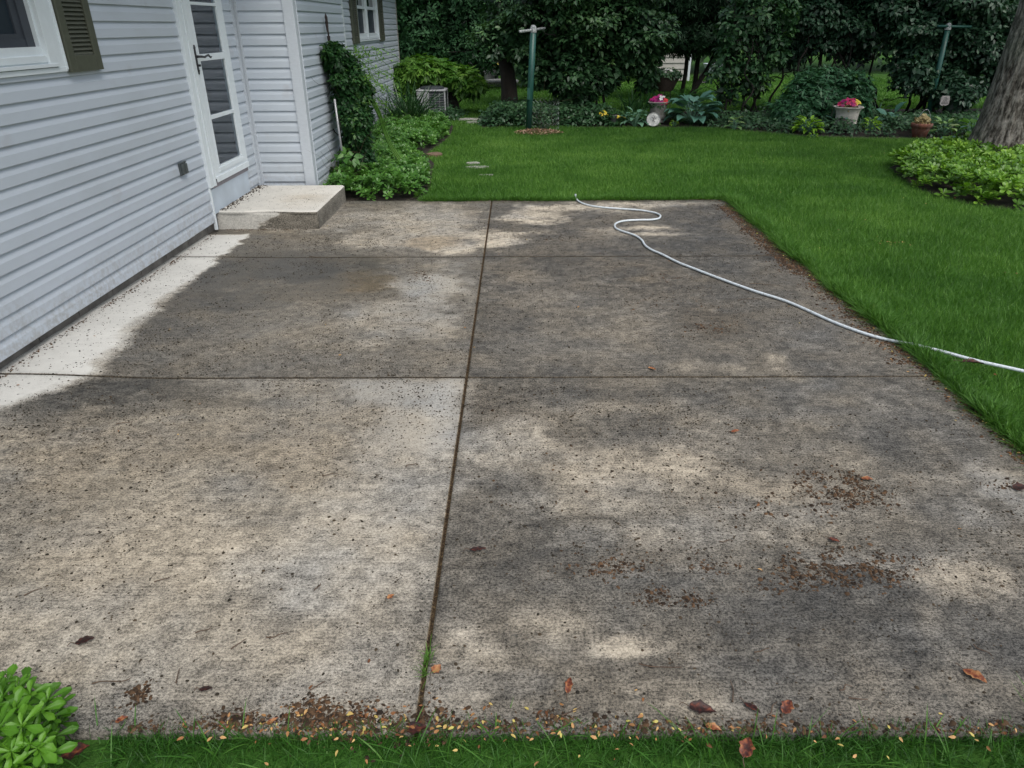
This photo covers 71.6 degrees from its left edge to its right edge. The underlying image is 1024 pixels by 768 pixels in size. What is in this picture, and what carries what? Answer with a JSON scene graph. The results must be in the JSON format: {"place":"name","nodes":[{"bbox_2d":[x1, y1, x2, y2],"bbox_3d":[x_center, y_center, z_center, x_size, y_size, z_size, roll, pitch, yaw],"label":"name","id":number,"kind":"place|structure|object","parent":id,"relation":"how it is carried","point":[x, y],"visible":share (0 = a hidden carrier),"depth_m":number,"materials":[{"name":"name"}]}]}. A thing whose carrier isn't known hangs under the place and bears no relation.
{"place":"outdoors","nodes":[
{"label":"outdoors","id":0,"kind":"place"},
{"bbox_2d":[330,125,452,200],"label":"garden bed","id":1,"kind":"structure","parent":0,"point":[350,195],"depth_m":7.80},
{"bbox_2d":[325,13,344,163],"bbox_3d":[-1.933,-3.175,7.975,0.146,1.761,0.736,1,27,3],"label":"trellis","id":2,"kind":"object","parent":1,"relation":"on","point":[334,100],"visible":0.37,"depth_m":7.70,"materials":[{"name":"metal"}]},
{"bbox_2d":[317,40,414,181],"bbox_3d":[-1.780,-3.054,8.086,1.439,1.571,1.139,-14,30,-26],"label":"climbing vine","id":3,"kind":"object","parent":2,"relation":"attached to","point":[352,90],"visible":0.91,"depth_m":7.79,"materials":[{"name":"green plant"}]},
{"bbox_2d":[319,130,381,190],"bbox_3d":[-1.840,-2.454,7.726,1.058,0.974,0.719,-18,32,-31],"label":"creeper plant","id":4,"kind":"object","parent":1,"relation":"on","point":[347,161],"visible":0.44,"depth_m":7.81,"materials":[{"name":"green plant"}]},
{"bbox_2d":[323,110,451,200],"bbox_3d":[-1.639,-3.550,10.345,1.508,0.296,6.872,0,27,0],"label":"ground cover","id":5,"kind":"object","parent":1,"relation":"on","point":[405,132],"visible":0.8,"depth_m":8.37,"materials":[{"name":"green plant"}]},
{"bbox_2d":[375,79,462,118],"bbox_3d":[-1.845,-4.809,12.679,2.370,1.292,2.449,0,27,0],"label":"daylily clump","id":6,"kind":"object","parent":1,"relation":"on","point":[416,107],"visible":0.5,"depth_m":12.54,"materials":[{"name":"green plant"}]},
{"bbox_2d":[0,199,1023,740],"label":"patio","id":7,"kind":"structure","parent":0,"point":[326,613],"depth_m":2.73,"materials":[{"name":"concrete"}]},
{"bbox_2d":[67,635,93,645],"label":"fallen leaf","id":8,"kind":"object","parent":7,"relation":"on","point":[86,638],"visible":1,"depth_m":2.08,"materials":[{"name":"brown plant"}]},
{"bbox_2d":[110,715,127,724],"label":"fallen leaf","id":9,"kind":"object","parent":7,"relation":"on","point":[121,718],"visible":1,"depth_m":1.84,"materials":[{"name":"brown plant"}]},
{"bbox_2d":[194,685,212,690],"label":"fallen leaf","id":10,"kind":"object","parent":7,"relation":"on","point":[203,688],"visible":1,"depth_m":1.93,"materials":[{"name":"brown plant"}]},
{"bbox_2d":[263,717,277,727],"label":"fallen leaf","id":11,"kind":"object","parent":7,"relation":"on","point":[273,719],"visible":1,"depth_m":1.84,"materials":[{"name":"orange plant"}]},
{"bbox_2d":[216,185,345,228],"bbox_3d":[-2.160,-1.697,6.787,0.900,0.175,1.119,0,27,0],"label":"concrete step","id":12,"kind":"object","parent":7,"relation":"on","point":[261,213],"visible":0.98,"depth_m":6.40,"materials":[{"name":"beige concrete"}]},
{"bbox_2d":[385,594,393,600],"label":"fallen leaf","id":13,"kind":"object","parent":7,"relation":"on","point":[389,596],"visible":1,"depth_m":2.23,"materials":[{"name":"orange plant"}]},
{"bbox_2d":[399,720,425,734],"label":"fallen leaf","id":14,"kind":"object","parent":7,"relation":"on","point":[417,728],"visible":0.95,"depth_m":1.81,"materials":[{"name":"brown plant"}]},
{"bbox_2d":[411,634,438,688],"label":"grass tuft","id":15,"kind":"object","parent":7,"relation":"on","point":[426,659],"visible":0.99,"depth_m":2.01,"materials":[{"name":"green plant"}]},
{"bbox_2d":[430,664,440,676],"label":"fallen leaf","id":16,"kind":"object","parent":7,"relation":"on","point":[436,668],"visible":1,"depth_m":1.98,"materials":[{"name":"orange plant"}]},
{"bbox_2d":[464,546,485,550],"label":"fallen leaf","id":17,"kind":"object","parent":7,"relation":"on","point":[474,548],"visible":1,"depth_m":2.44,"materials":[{"name":"brown plant"}]},
{"bbox_2d":[24,256,991,715],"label":"twig litter","id":18,"kind":"object","parent":7,"relation":"on","point":[562,714],"visible":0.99,"depth_m":1.99,"materials":[{"name":"brown wood"}]},
{"bbox_2d":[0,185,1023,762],"bbox_3d":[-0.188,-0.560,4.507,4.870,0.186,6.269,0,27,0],"label":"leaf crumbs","id":19,"kind":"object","parent":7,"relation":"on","point":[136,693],"visible":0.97,"depth_m":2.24,"materials":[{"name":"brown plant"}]},
{"bbox_2d":[16,148,1023,765],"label":"maple seed wings","id":20,"kind":"object","parent":7,"relation":"on","point":[490,702],"visible":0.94,"depth_m":1.82},
{"bbox_2d":[565,677,572,700],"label":"fallen leaf","id":21,"kind":"object","parent":7,"relation":"on","point":[568,684],"visible":1,"depth_m":1.93,"materials":[{"name":"brown plant"}]},
{"bbox_2d":[679,699,716,713],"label":"fallen leaf","id":22,"kind":"object","parent":7,"relation":"on","point":[699,706],"visible":1,"depth_m":1.86,"materials":[{"name":"brown plant"}]},
{"bbox_2d":[700,721,721,730],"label":"fallen leaf","id":23,"kind":"object","parent":7,"relation":"on","point":[715,726],"visible":0.97,"depth_m":1.81,"materials":[{"name":"orange plant"}]},
{"bbox_2d":[739,697,760,712],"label":"fallen leaf","id":24,"kind":"object","parent":7,"relation":"on","point":[752,706],"visible":0.99,"depth_m":1.86,"materials":[{"name":"brown plant"}]},
{"bbox_2d":[781,700,793,719],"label":"fallen leaf","id":25,"kind":"object","parent":7,"relation":"on","point":[787,706],"visible":1,"depth_m":1.86,"materials":[{"name":"brown plant"}]},
{"bbox_2d":[825,536,839,541],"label":"fallen leaf","id":26,"kind":"object","parent":7,"relation":"on","point":[833,538],"visible":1,"depth_m":2.47,"materials":[{"name":"brown plant"}]},
{"bbox_2d":[857,476,873,479],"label":"fallen leaf","id":27,"kind":"object","parent":7,"relation":"on","point":[866,477],"visible":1,"depth_m":2.80,"materials":[{"name":"orange plant"}]},
{"bbox_2d":[955,663,986,682],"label":"fallen leaf","id":28,"kind":"object","parent":7,"relation":"on","point":[975,674],"visible":1,"depth_m":1.95,"materials":[{"name":"orange plant"}]},
{"bbox_2d":[1009,482,1023,489],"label":"fallen leaf","id":29,"kind":"object","parent":7,"relation":"on","point":[1018,486],"visible":1,"depth_m":2.74,"materials":[{"name":"brown plant"}]},
{"bbox_2d":[0,48,1023,767],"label":"ground","id":30,"kind":"structure","parent":0,"point":[94,744],"depth_m":1.81,"materials":[{"name":"green plant"}]},
{"bbox_2d":[0,664,78,767],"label":"corner plant","id":31,"kind":"object","parent":30,"relation":"on","point":[16,743],"visible":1,"depth_m":1.72,"materials":[{"name":"green plant"}]},
{"bbox_2d":[0,0,404,368],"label":"house","id":32,"kind":"structure","parent":30,"relation":"on","point":[139,139],"depth_m":4.98,"materials":[{"name":"plastic"}]},
{"bbox_2d":[0,0,68,77],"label":"window","id":33,"kind":"structure","parent":32,"relation":"in","point":[30,38],"depth_m":3.86,"materials":[{"name":"white plastic"}]},
{"bbox_2d":[182,0,248,181],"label":"storm door","id":34,"kind":"structure","parent":32,"relation":"in","point":[222,171],"depth_m":6.26,"materials":[{"name":"white metal"}]},
{"bbox_2d":[356,0,379,41],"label":"window","id":35,"kind":"structure","parent":32,"relation":"in","point":[367,10],"depth_m":11.90,"materials":[{"name":"white glass"}]},
{"bbox_2d":[396,0,462,63],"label":"arborvitae","id":36,"kind":"object","parent":30,"relation":"on","point":[416,35],"visible":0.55,"depth_m":19.16,"materials":[{"name":"green plant"}]},
{"bbox_2d":[416,86,447,114],"bbox_3d":[-1.580,-5.666,14.178,0.580,0.530,0.620,0,27,0],"label":"air conditioner","id":37,"kind":"object","parent":30,"relation":"on","point":[443,99],"visible":0.63,"depth_m":13.91,"materials":[{"name":"grey paint"}]},
{"bbox_2d":[426,152,441,156],"bbox_3d":[-1.086,-3.216,9.993,0.222,0.064,0.220,24,35,39],"label":"stepping stone","id":38,"kind":"object","parent":30,"relation":"on","point":[435,154],"visible":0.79,"depth_m":9.94,"materials":[{"name":"beige stone"}]},
{"bbox_2d":[401,99,467,120],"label":"ground cover","id":39,"kind":"object","parent":30,"relation":"on","point":[450,112],"visible":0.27,"depth_m":14.00,"materials":[{"name":"green plant"}]},
{"bbox_2d":[393,53,495,109],"bbox_3d":[-1.537,-6.130,14.763,2.456,1.393,1.354,0,27,0],"label":"lobed leaf shrub","id":40,"kind":"object","parent":30,"relation":"on","point":[461,81],"visible":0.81,"depth_m":14.32,"materials":[{"name":"green plant"}]},
{"bbox_2d":[431,0,499,79],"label":"arborvitae","id":41,"kind":"object","parent":30,"relation":"on","point":[466,11],"visible":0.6,"depth_m":19.08,"materials":[{"name":"green plant"}]},
{"bbox_2d":[471,56,499,79],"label":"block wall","id":42,"kind":"structure","parent":30,"relation":"on","point":[489,76],"depth_m":22.98,"materials":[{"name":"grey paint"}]},
{"bbox_2d":[476,0,525,102],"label":"dark tree","id":43,"kind":"object","parent":30,"relation":"on","point":[508,81],"visible":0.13,"depth_m":15.61,"materials":[{"name":"green plant"}]},
{"bbox_2d":[485,79,518,83],"bbox_3d":[-0.330,-9.585,22.466,1.090,0.090,0.990,0,27,0],"label":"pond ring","id":44,"kind":"object","parent":30,"relation":"on","point":[495,81],"visible":0.53,"depth_m":22.19,"materials":[{"name":"grey stone"}]},
{"bbox_2d":[2,673,1023,767],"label":"grass strip","id":45,"kind":"object","parent":30,"relation":"on","point":[698,748],"depth_m":1.78,"materials":[{"name":"green plant"}]},
{"bbox_2d":[58,742,89,759],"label":"fallen leaf","id":46,"kind":"object","parent":45,"relation":"on","point":[79,748],"visible":0.57,"depth_m":1.73,"materials":[{"name":"brown plant"}]},
{"bbox_2d":[739,737,755,767],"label":"fallen leaf","id":47,"kind":"object","parent":45,"relation":"on","point":[745,748],"visible":1,"depth_m":1.73,"materials":[{"name":"brown plant"}]},
{"bbox_2d":[519,25,545,129],"bbox_3d":[0.324,-5.066,11.861,0.192,1.672,1.083,7,28,15],"label":"clothes post","id":48,"kind":"object","parent":30,"relation":"on","point":[533,30],"visible":0.95,"depth_m":11.75,"materials":[{"name":"green metal"}]},
{"bbox_2d":[515,128,562,134],"bbox_3d":[0.452,-4.254,11.930,0.858,0.112,0.559,0,27,0],"label":"mulch ring","id":49,"kind":"object","parent":30,"relation":"on","point":[529,130],"visible":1,"depth_m":11.86,"materials":[{"name":"brown wood"}]},
{"bbox_2d":[534,82,585,128],"bbox_3d":[0.792,-4.588,12.297,0.935,1.283,0.963,-22,34,-36],"label":"caged plant","id":50,"kind":"object","parent":30,"relation":"on","point":[541,120],"visible":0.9,"depth_m":12.24,"materials":[{"name":"green plant"}]},
{"bbox_2d":[612,93,652,105],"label":"fern plant","id":51,"kind":"object","parent":30,"relation":"on","point":[644,100],"visible":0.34,"depth_m":15.26,"materials":[{"name":"green plant"}]},
{"bbox_2d":[658,54,691,80],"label":"garden shed","id":52,"kind":"structure","parent":30,"relation":"on","point":[678,64],"depth_m":22.42,"materials":[{"name":"beige"}]},
{"bbox_2d":[666,87,706,98],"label":"fern plant","id":53,"kind":"object","parent":30,"relation":"on","point":[694,95],"visible":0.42,"depth_m":16.44,"materials":[{"name":"green plant"}]},
{"bbox_2d":[646,0,768,97],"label":"hemlock tree","id":54,"kind":"object","parent":30,"relation":"on","point":[696,18],"visible":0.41,"depth_m":16.06,"materials":[{"name":"green plant"}]},
{"bbox_2d":[397,0,1019,65],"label":"trees","id":55,"kind":"object","parent":30,"relation":"on","point":[886,53],"visible":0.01,"depth_m":25.83,"materials":[{"name":"green plant"}]},
{"bbox_2d":[409,74,1023,467],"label":"lawn grass","id":56,"kind":"structure","parent":30,"relation":"on","point":[993,411],"depth_m":7.28,"materials":[{"name":"green plant"}]},
{"bbox_2d":[532,98,558,130],"bbox_3d":[0.539,-4.660,12.261,0.539,0.482,0.543,0,27,0],"label":"wire cage","id":57,"kind":"object","parent":56,"relation":"on","point":[549,116],"visible":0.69,"depth_m":12.30,"materials":[{"name":"metal"}]},
{"bbox_2d":[646,112,660,126],"bbox_3d":[2.492,-4.661,12.510,0.244,0.232,0.133,0,27,0],"label":"round plate","id":58,"kind":"object","parent":56,"relation":"on","point":[653,119],"visible":1,"depth_m":12.51,"materials":[{"name":"white stone"}]},
{"bbox_2d":[958,358,983,363],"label":"fallen leaf","id":59,"kind":"object","parent":56,"relation":"on","point":[972,360],"visible":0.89,"depth_m":3.69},
{"bbox_2d":[723,116,743,129],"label":"hosta plant","id":60,"kind":"object","parent":30,"relation":"on","point":[735,125],"visible":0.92,"depth_m":12.17,"materials":[{"name":"green plant"}]},
{"bbox_2d":[573,194,1023,372],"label":"garden hose","id":61,"kind":"object","parent":30,"relation":"on","point":[831,320],"visible":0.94,"depth_m":4.67,"materials":[{"name":"white rubber"}]},
{"bbox_2d":[890,161,1023,209],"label":"tree bed soil","id":62,"kind":"object","parent":30,"relation":"on","point":[1007,201],"visible":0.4,"depth_m":7.55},
{"bbox_2d":[888,132,1023,208],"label":"ground cover","id":63,"kind":"object","parent":62,"relation":"on","point":[989,165],"visible":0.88,"depth_m":7.85,"materials":[{"name":"green plant"}]},
{"bbox_2d":[961,0,1023,151],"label":"maple tree","id":64,"kind":"object","parent":62,"relation":"on","point":[1000,120],"visible":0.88,"depth_m":8.88,"materials":[{"name":"grey plant"}]},
{"bbox_2d":[482,109,981,138],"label":"garden soil","id":65,"kind":"structure","parent":0,"point":[897,134],"depth_m":12.45,"materials":[{"name":"brown soil"}]},
{"bbox_2d":[477,97,628,126],"bbox_3d":[0.751,-5.212,13.589,2.872,0.482,2.230,0,27,0],"label":"ivy cover","id":66,"kind":"object","parent":65,"relation":"on","point":[501,112],"visible":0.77,"depth_m":12.98,"materials":[{"name":"green plant"}]},
{"bbox_2d":[461,0,681,118],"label":"viburnum shrub","id":67,"kind":"object","parent":65,"relation":"on","point":[630,38],"visible":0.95,"depth_m":13.03,"materials":[{"name":"green plant"}]},
{"bbox_2d":[610,114,619,124],"bbox_3d":[1.874,-4.824,12.955,0.188,0.172,0.188,0,27,0],"label":"grey pot","id":68,"kind":"object","parent":65,"relation":"on","point":[614,120],"visible":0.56,"depth_m":12.89,"materials":[{"name":"plastic"}]},
{"bbox_2d":[595,109,622,120],"bbox_3d":[1.777,-4.887,12.906,0.554,0.219,0.339,0,27,0],"label":"yellow petunia","id":69,"kind":"object","parent":68,"relation":"in","point":[618,112],"visible":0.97,"depth_m":12.85,"materials":[{"name":"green plant"}]},
{"bbox_2d":[606,86,656,112],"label":"iris clump","id":70,"kind":"object","parent":65,"relation":"on","point":[632,104],"visible":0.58,"depth_m":13.54,"materials":[{"name":"green plant"}]},
{"bbox_2d":[618,106,648,126],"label":"hosta plant","id":71,"kind":"object","parent":65,"relation":"on","point":[636,122],"visible":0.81,"depth_m":12.65,"materials":[{"name":"green plant"}]},
{"bbox_2d":[606,108,693,126],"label":"ground cover","id":72,"kind":"object","parent":65,"relation":"on","point":[666,114],"visible":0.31,"depth_m":13.14,"materials":[{"name":"green plant"}]},
{"bbox_2d":[648,101,668,122],"bbox_3d":[2.677,-4.995,13.031,0.388,0.360,0.388,5,27,10],"label":"stone urn","id":73,"kind":"object","parent":65,"relation":"on","point":[659,112],"visible":0.53,"depth_m":12.90,"materials":[{"name":"stone"}]},
{"bbox_2d":[645,94,668,109],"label":"petunia plant","id":74,"kind":"object","parent":73,"relation":"in","point":[661,97],"visible":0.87,"depth_m":12.85,"materials":[{"name":"pink plant"}]},
{"bbox_2d":[663,90,723,123],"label":"hosta plant","id":75,"kind":"object","parent":65,"relation":"on","point":[710,106],"visible":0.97,"depth_m":12.85,"materials":[{"name":"green plant"}]},
{"bbox_2d":[682,100,731,110],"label":"fern plant","id":76,"kind":"object","parent":65,"relation":"on","point":[708,109],"visible":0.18,"depth_m":14.59,"materials":[{"name":"green plant"}]},
{"bbox_2d":[694,0,806,116],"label":"lilac shrub","id":77,"kind":"object","parent":65,"relation":"on","point":[739,32],"visible":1,"depth_m":12.92,"materials":[{"name":"green plant"}]},
{"bbox_2d":[734,101,772,110],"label":"fern plant","id":78,"kind":"object","parent":65,"relation":"on","point":[747,107],"visible":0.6,"depth_m":14.51,"materials":[{"name":"green plant"}]},
{"bbox_2d":[790,115,824,133],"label":"hosta plant","id":79,"kind":"object","parent":65,"relation":"on","point":[807,124],"visible":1,"depth_m":11.74,"materials":[{"name":"green plant"}]},
{"bbox_2d":[762,54,878,127],"bbox_3d":[5.444,-5.012,12.572,2.070,1.562,1.570,0,27,0],"label":"peony plant","id":80,"kind":"object","parent":65,"relation":"on","point":[810,91],"visible":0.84,"depth_m":12.28,"materials":[{"name":"green plant"}]},
{"bbox_2d":[753,0,895,112],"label":"dogwood shrub","id":81,"kind":"object","parent":65,"relation":"on","point":[839,30],"visible":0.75,"depth_m":13.26,"materials":[{"name":"green plant"}]},
{"bbox_2d":[824,115,847,130],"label":"hosta plant","id":82,"kind":"object","parent":65,"relation":"on","point":[830,117],"visible":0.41,"depth_m":12.04,"materials":[{"name":"green plant"}]},
{"bbox_2d":[695,106,980,136],"bbox_3d":[6.506,-4.572,12.348,6.363,0.355,2.532,0,27,0],"label":"ground cover","id":83,"kind":"object","parent":65,"relation":"on","point":[901,120],"visible":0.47,"depth_m":12.16,"materials":[{"name":"green plant"}]},
{"bbox_2d":[833,105,863,130],"bbox_3d":[5.644,-4.488,11.979,0.482,0.370,0.482,0,27,0],"label":"stone urn","id":84,"kind":"object","parent":65,"relation":"on","point":[852,113],"visible":0.62,"depth_m":11.82,"materials":[{"name":"stone"}]},
{"bbox_2d":[837,97,860,111],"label":"mixed flowers","id":85,"kind":"object","parent":84,"relation":"in","point":[850,103],"visible":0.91,"depth_m":11.80,"materials":[{"name":"pink plant"}]},
{"bbox_2d":[861,116,881,131],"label":"hosta plant","id":86,"kind":"object","parent":65,"relation":"on","point":[872,125],"visible":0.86,"depth_m":11.94,"materials":[{"name":"green plant"}]},
{"bbox_2d":[871,98,895,114],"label":"leafy plant","id":87,"kind":"object","parent":65,"relation":"on","point":[883,100],"visible":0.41,"depth_m":13.19,"materials":[{"name":"green plant"}]},
{"bbox_2d":[874,102,905,127],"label":"hosta plant","id":88,"kind":"object","parent":65,"relation":"on","point":[897,108],"visible":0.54,"depth_m":12.35,"materials":[{"name":"green plant"}]},
{"bbox_2d":[911,122,932,137],"bbox_3d":[6.504,-4.041,11.303,0.320,0.212,0.320,0,27,0],"label":"terracotta pot","id":89,"kind":"object","parent":65,"relation":"on","point":[920,130],"visible":0.88,"depth_m":11.22,"materials":[{"name":"brown ceramic"}]},
{"bbox_2d":[912,113,930,123],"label":"coleus plant","id":90,"kind":"object","parent":89,"relation":"in","point":[924,118],"visible":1,"depth_m":11.17,"materials":[{"name":"beige plant"}]},
{"bbox_2d":[858,0,1018,115],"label":"dogwood shrub","id":91,"kind":"object","parent":65,"relation":"on","point":[972,56],"visible":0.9,"depth_m":12.71,"materials":[{"name":"green plant"}]},
{"bbox_2d":[929,116,959,135],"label":"hosta plant","id":92,"kind":"object","parent":65,"relation":"on","point":[940,121],"visible":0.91,"depth_m":11.42,"materials":[{"name":"green plant"}]},
{"bbox_2d":[939,96,949,112],"bbox_3d":[7.700,-4.903,12.702,0.162,0.477,0.042,0,27,0],"label":"plaque","id":93,"kind":"object","parent":65,"relation":"on","point":[944,100],"visible":1,"depth_m":12.62,"materials":[{"name":"stone"}]},
{"bbox_2d":[926,23,971,114],"bbox_3d":[7.720,-5.564,12.762,0.578,1.663,0.111,1,27,2],"label":"clothes post","id":94,"kind":"object","parent":65,"relation":"on","point":[947,27],"visible":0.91,"depth_m":12.56,"materials":[{"name":"green metal"}]},
{"bbox_2d":[932,113,970,125],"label":"fern plant","id":95,"kind":"object","parent":65,"relation":"on","point":[949,117],"visible":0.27,"depth_m":12.18,"materials":[{"name":"green plant"}]},
{"bbox_2d":[941,126,967,137],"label":"leafy plant","id":96,"kind":"object","parent":65,"relation":"on","point":[957,132],"visible":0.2,"depth_m":9.83,"materials":[{"name":"green plant"}]},
{"bbox_2d":[949,114,979,132],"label":"leafy plant","id":97,"kind":"object","parent":65,"relation":"on","point":[972,121],"visible":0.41,"depth_m":11.36,"materials":[{"name":"green plant"}]},
{"bbox_3d":[3.040,-5.607,14.161,0.297,0.471,0.301,0,27,0],"label":"plant stand","id":98,"kind":"object","parent":65,"relation":"on","visible":0},
{"bbox_2d":[656,75,678,90],"bbox_3d":[3.027,-5.936,14.010,0.536,0.253,0.536,0,27,0],"label":"wicker basket","id":99,"kind":"object","parent":98,"relation":"on","point":[667,84],"visible":0.7,"depth_m":13.86,"materials":[{"name":"brown wicker"}]},
{"bbox_2d":[657,67,682,81],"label":"white flower plant","id":100,"kind":"object","parent":99,"relation":"in","point":[677,74],"visible":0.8,"depth_m":13.74,"materials":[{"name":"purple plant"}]}
]}

